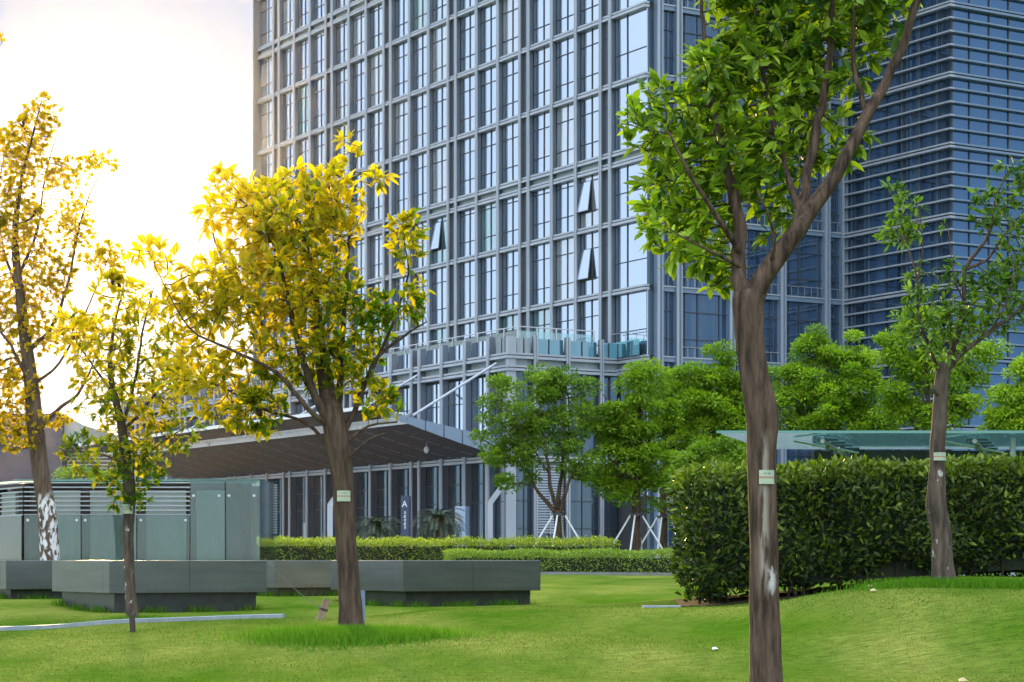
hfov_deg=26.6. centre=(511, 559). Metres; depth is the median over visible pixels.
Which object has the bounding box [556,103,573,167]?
window
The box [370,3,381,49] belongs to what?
window
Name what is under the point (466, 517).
sign pillar
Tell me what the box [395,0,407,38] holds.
window
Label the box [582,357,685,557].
bushy tree
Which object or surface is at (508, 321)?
window
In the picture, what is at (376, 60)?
window
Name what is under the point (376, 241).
window
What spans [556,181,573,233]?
window
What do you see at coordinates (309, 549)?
long low hedge
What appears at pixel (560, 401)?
window
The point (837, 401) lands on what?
bushy tree
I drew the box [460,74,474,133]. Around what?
window
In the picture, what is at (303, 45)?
window
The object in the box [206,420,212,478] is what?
window
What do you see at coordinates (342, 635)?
tall grass
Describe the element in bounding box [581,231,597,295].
window
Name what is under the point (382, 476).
lobby window
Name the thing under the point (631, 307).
window
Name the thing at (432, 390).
window
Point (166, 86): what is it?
sky
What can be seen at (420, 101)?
window
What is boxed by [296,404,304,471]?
window
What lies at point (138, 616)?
tall grass
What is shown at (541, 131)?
window
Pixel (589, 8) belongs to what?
window
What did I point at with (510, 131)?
window
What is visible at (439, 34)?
window
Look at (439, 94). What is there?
window
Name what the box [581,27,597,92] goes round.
window
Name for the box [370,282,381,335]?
window
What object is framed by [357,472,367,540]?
lobby window
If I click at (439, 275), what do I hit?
window
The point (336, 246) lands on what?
window
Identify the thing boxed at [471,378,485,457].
window
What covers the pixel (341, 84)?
window
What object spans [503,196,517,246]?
window
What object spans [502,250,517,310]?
window
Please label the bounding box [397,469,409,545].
lobby window
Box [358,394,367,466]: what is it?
window
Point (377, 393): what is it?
window
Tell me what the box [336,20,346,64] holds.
window
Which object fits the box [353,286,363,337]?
window
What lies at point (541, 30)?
window
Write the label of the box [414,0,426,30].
window
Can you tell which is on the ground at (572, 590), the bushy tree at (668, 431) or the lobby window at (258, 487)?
the bushy tree at (668, 431)
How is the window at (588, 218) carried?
in the office tower at (487, 130)
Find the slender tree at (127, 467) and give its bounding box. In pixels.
[45,267,208,616]
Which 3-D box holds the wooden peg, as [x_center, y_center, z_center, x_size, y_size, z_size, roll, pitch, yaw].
[-4.942,0.851,28.195,0.064,0.290,0.064,-2,3,0]
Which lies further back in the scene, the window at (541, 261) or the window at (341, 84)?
the window at (341, 84)
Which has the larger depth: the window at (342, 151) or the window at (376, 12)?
the window at (342, 151)
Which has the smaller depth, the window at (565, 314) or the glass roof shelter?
the glass roof shelter
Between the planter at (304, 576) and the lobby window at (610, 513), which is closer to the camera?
the planter at (304, 576)
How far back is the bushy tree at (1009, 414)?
73.55 m
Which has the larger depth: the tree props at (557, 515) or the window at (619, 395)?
the window at (619, 395)
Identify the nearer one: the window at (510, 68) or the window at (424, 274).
the window at (510, 68)
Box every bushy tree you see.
[51,463,120,478]
[467,361,610,546]
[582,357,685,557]
[641,368,724,557]
[659,339,746,456]
[661,434,746,497]
[768,322,906,450]
[867,305,1013,450]
[975,352,1023,436]
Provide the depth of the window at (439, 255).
143.04 m
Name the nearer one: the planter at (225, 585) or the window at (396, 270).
the planter at (225, 585)
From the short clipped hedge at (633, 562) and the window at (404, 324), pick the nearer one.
the short clipped hedge at (633, 562)
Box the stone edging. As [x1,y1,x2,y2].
[642,605,680,607]
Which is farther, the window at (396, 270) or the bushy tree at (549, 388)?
the window at (396, 270)
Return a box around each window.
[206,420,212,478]
[220,414,227,477]
[257,486,259,557]
[273,407,281,473]
[273,478,281,544]
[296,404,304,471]
[296,477,304,545]
[298,39,307,80]
[298,84,307,134]
[298,138,307,173]
[298,197,306,229]
[300,311,307,340]
[313,31,323,74]
[313,475,323,545]
[314,0,323,19]
[314,77,323,128]
[314,132,323,179]
[331,491,334,545]
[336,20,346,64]
[336,67,346,119]
[336,246,344,285]
[337,123,346,173]
[353,12,363,57]
[353,60,363,113]
[353,116,363,169]
[353,174,363,224]
[353,239,363,281]
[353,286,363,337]
[353,343,362,358]
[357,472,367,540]
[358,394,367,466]
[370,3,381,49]
[370,52,381,106]
[370,110,381,163]
[370,167,381,221]
[370,234,381,278]
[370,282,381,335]
[377,393,388,464]
[377,470,388,545]
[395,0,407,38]
[395,41,407,97]
[395,100,407,155]
[395,158,407,214]
[395,229,407,272]
[395,276,407,331]
[395,335,407,367]
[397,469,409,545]
[398,388,409,463]
[413,92,426,149]
[413,221,426,268]
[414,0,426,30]
[414,32,426,89]
[414,152,426,207]
[414,272,426,327]
[414,331,426,347]
[426,467,438,544]
[427,384,438,460]
[432,24,445,82]
[432,267,445,323]
[433,0,445,22]
[433,85,445,142]
[433,146,445,203]
[433,216,445,263]
[433,328,445,344]
[448,381,462,459]
[448,465,462,545]
[460,12,474,71]
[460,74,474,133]
[460,136,474,195]
[460,208,474,256]
[460,260,474,318]
[460,322,474,339]
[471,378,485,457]
[472,463,485,545]
[481,3,495,63]
[481,66,495,126]
[481,129,495,188]
[481,202,495,251]
[481,255,495,314]
[481,318,495,336]
[496,375,503,445]
[496,464,503,545]
[502,0,517,55]
[502,57,517,119]
[502,121,517,182]
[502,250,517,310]
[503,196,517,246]
[503,314,517,331]
[516,372,530,448]
[516,465,530,546]
[533,0,549,43]
[533,45,549,108]
[533,111,549,173]
[533,187,549,239]
[533,242,549,304]
[533,308,549,338]
[538,375,563,455]
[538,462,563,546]
[556,0,573,34]
[556,36,573,100]
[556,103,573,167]
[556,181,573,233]
[556,237,573,300]
[556,304,573,351]
[570,375,596,456]
[570,466,596,546]
[580,95,597,160]
[580,174,597,227]
[580,299,597,353]
[581,0,597,24]
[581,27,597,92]
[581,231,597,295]
[604,376,616,457]
[604,468,616,557]
[615,8,647,80]
[615,78,647,149]
[615,162,647,219]
[615,222,646,288]
[615,290,647,357]
[617,377,647,417]
[617,441,647,496]
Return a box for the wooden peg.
[129,614,135,631]
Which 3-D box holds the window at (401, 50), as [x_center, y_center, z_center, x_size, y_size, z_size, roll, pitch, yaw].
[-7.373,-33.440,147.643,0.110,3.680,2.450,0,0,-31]
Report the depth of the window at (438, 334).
143.35 m
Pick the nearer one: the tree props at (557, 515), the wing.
the tree props at (557, 515)
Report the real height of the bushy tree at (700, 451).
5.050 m
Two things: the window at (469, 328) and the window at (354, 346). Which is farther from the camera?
the window at (354, 346)
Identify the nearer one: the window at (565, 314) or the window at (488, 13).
the window at (565, 314)
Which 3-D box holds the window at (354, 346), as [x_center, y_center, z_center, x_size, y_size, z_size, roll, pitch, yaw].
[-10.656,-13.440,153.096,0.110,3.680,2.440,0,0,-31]
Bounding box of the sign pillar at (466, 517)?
[455,506,468,545]
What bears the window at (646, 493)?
in the office tower at (487, 130)
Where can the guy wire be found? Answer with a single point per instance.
(292, 586)
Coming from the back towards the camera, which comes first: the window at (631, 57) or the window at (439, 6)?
the window at (439, 6)
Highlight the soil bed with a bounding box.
[673,576,1023,605]
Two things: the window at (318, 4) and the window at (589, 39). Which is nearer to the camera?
the window at (589, 39)
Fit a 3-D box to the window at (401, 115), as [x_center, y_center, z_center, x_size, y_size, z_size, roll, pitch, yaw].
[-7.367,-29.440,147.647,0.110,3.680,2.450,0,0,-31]
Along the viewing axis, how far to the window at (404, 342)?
147.90 m
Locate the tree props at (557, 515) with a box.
[533,513,579,546]
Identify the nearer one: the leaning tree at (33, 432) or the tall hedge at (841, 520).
the tall hedge at (841, 520)
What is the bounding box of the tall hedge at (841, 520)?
[664,450,1023,603]
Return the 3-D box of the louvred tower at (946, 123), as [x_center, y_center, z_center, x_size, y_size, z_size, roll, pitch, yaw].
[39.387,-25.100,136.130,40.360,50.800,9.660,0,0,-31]
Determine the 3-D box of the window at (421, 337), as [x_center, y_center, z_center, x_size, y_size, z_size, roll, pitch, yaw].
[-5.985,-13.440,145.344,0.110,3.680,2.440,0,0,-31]
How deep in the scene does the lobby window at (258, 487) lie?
150.52 m
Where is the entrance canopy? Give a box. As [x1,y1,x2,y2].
[78,362,496,478]
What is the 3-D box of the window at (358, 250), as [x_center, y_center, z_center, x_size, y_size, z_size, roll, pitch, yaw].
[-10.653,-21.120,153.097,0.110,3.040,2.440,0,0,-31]
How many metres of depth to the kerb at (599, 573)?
63.50 m
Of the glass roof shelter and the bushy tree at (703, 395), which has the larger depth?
the bushy tree at (703, 395)
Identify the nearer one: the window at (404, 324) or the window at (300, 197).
the window at (404, 324)
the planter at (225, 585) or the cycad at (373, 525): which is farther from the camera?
the cycad at (373, 525)
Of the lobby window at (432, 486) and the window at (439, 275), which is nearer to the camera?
the lobby window at (432, 486)
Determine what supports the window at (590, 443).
in the wing
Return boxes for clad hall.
[0,414,117,491]
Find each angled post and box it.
[327,477,353,545]
[487,475,512,544]
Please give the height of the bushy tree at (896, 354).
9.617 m
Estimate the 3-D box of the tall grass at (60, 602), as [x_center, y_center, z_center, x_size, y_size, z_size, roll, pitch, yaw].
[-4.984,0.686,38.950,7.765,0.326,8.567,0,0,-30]
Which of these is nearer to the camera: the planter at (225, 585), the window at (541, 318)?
the planter at (225, 585)
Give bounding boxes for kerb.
[0,614,284,630]
[540,572,671,575]
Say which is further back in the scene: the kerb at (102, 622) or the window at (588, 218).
the window at (588, 218)
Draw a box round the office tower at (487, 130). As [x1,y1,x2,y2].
[253,0,847,557]
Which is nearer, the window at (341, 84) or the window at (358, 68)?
the window at (358, 68)
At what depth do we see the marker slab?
29.48 m
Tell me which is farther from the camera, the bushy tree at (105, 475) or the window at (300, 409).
the window at (300, 409)
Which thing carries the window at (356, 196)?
in the office tower at (487, 130)
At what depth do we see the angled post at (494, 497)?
103.87 m
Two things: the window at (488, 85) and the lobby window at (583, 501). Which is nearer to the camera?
the lobby window at (583, 501)
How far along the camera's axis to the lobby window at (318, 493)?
142.29 m
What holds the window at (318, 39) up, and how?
in the office tower at (487, 130)
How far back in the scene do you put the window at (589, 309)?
127.78 m
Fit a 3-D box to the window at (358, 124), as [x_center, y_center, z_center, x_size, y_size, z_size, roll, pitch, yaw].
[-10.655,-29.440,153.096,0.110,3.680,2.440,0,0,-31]
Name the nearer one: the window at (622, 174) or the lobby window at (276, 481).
the window at (622, 174)
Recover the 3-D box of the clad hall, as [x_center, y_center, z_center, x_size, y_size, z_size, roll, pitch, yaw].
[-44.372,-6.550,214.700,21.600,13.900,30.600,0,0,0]
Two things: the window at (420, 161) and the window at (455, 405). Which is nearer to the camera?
the window at (455, 405)
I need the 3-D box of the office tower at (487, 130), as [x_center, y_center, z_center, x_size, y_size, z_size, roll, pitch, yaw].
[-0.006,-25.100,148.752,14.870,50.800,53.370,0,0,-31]
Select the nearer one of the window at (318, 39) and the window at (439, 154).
the window at (439, 154)
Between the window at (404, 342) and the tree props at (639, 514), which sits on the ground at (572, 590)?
the tree props at (639, 514)
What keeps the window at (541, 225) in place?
in the office tower at (487, 130)
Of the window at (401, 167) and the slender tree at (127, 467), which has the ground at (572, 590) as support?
the slender tree at (127, 467)
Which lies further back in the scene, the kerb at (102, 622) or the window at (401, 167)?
the window at (401, 167)
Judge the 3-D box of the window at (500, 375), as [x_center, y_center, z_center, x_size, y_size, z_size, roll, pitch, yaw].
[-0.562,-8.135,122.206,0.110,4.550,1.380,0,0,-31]
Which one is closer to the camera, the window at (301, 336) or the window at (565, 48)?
the window at (565, 48)
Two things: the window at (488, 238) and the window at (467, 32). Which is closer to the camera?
the window at (488, 238)
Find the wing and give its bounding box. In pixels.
[122,326,621,557]
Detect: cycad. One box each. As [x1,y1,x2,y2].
[355,516,401,545]
[409,507,468,545]
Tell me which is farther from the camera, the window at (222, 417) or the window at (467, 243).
the window at (222, 417)
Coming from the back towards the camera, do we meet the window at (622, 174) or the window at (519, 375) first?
the window at (622, 174)
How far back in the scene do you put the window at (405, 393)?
132.06 m
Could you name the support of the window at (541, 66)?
in the office tower at (487, 130)
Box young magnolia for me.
[872,157,1023,580]
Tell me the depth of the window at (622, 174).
124.45 m
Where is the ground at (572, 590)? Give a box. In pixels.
[0,572,1023,681]
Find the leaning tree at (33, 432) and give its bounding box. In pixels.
[0,32,129,559]
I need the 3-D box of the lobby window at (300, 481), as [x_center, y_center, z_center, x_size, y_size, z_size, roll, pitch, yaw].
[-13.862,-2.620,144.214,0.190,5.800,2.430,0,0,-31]
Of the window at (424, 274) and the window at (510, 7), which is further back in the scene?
the window at (424, 274)
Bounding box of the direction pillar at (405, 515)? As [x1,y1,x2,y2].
[401,496,410,545]
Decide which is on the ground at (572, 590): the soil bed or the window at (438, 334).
the soil bed
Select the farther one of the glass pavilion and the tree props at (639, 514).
the tree props at (639, 514)
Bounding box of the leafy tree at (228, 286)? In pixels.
[121,123,435,626]
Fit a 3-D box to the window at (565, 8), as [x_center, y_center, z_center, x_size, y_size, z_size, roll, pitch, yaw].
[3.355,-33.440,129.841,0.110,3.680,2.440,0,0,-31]
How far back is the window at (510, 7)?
135.56 m
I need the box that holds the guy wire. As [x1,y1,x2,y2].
[265,558,319,607]
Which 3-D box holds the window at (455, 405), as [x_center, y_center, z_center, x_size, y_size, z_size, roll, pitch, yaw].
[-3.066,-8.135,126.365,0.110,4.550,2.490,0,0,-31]
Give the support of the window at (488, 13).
in the office tower at (487, 130)
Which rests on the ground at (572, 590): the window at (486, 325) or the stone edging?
the stone edging
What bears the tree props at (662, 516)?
on the ground at (572, 590)
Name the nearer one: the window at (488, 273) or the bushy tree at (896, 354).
the bushy tree at (896, 354)
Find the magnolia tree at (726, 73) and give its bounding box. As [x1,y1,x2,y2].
[615,0,922,681]
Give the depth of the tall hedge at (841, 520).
31.03 m
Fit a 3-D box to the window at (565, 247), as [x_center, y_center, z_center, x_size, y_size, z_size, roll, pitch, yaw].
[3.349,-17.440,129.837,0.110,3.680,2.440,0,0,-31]
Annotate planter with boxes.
[0,560,61,598]
[52,560,265,612]
[256,560,337,595]
[331,560,539,606]
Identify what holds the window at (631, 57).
in the office tower at (487, 130)
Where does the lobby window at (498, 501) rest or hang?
in the wing
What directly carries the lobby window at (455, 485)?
in the wing
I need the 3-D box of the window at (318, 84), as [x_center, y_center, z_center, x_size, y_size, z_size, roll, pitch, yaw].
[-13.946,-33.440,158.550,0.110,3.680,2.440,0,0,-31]
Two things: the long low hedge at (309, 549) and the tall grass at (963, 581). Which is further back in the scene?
the long low hedge at (309, 549)
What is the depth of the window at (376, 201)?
151.19 m
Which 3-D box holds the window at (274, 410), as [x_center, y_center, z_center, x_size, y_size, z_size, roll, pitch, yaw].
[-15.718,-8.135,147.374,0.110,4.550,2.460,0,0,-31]
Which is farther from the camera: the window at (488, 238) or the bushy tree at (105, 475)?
the window at (488, 238)
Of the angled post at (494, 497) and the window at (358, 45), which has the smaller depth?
the angled post at (494, 497)
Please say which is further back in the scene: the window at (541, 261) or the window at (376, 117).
the window at (376, 117)
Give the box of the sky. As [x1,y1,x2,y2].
[0,0,252,430]
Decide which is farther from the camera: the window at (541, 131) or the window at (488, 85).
the window at (488, 85)
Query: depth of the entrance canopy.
133.06 m
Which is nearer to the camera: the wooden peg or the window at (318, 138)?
the wooden peg
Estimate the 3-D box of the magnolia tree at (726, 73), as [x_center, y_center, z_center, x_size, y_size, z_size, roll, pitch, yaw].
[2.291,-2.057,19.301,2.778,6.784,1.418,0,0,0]
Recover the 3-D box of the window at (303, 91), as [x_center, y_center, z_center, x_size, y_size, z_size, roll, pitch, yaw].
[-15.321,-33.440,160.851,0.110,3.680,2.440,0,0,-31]
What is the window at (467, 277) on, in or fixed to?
in the office tower at (487, 130)
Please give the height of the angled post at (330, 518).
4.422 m
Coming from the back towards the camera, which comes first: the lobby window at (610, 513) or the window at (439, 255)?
the window at (439, 255)
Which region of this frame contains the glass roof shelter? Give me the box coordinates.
[716,431,1023,575]
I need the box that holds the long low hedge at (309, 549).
[257,534,620,559]
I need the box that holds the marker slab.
[361,589,365,620]
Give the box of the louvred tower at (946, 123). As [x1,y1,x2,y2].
[843,0,1023,476]
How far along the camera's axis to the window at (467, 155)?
140.06 m
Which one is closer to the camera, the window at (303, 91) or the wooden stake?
the wooden stake
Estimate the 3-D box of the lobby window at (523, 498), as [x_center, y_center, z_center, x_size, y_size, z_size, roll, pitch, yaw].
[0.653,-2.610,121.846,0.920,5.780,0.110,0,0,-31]
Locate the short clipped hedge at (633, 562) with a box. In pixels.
[441,546,679,574]
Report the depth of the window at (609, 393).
124.82 m
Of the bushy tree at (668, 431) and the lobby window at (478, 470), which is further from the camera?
the lobby window at (478, 470)
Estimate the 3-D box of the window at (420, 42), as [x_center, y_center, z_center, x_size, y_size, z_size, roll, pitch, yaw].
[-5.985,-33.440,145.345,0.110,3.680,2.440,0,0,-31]
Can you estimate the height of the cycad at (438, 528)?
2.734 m
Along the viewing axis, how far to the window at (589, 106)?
127.81 m
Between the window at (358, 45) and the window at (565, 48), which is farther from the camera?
the window at (358, 45)
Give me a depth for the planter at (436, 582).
36.72 m
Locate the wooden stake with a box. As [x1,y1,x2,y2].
[316,598,330,619]
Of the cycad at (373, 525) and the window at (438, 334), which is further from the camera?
the window at (438, 334)
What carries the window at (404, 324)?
in the office tower at (487, 130)
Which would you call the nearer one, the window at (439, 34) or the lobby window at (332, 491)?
the lobby window at (332, 491)
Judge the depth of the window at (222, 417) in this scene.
155.57 m
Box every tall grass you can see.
[0,589,535,612]
[96,613,187,621]
[171,621,537,655]
[781,575,1023,608]
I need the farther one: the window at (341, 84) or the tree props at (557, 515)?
the window at (341, 84)
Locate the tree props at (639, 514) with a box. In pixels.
[614,513,668,557]
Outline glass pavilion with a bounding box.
[0,478,276,559]
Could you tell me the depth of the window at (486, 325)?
137.86 m
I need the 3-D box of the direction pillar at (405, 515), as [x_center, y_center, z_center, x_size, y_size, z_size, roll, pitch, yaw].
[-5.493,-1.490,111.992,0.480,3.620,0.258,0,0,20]
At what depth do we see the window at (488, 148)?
137.83 m
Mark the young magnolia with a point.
(942, 563)
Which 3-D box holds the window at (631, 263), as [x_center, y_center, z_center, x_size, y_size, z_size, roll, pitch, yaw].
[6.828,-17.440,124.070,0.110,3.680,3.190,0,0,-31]
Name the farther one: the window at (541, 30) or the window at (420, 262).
the window at (420, 262)
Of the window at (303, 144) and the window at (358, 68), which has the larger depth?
the window at (303, 144)
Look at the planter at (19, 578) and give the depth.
38.74 m
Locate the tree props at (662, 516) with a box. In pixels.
[642,515,672,557]
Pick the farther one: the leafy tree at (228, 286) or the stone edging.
the stone edging
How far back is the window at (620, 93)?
124.64 m

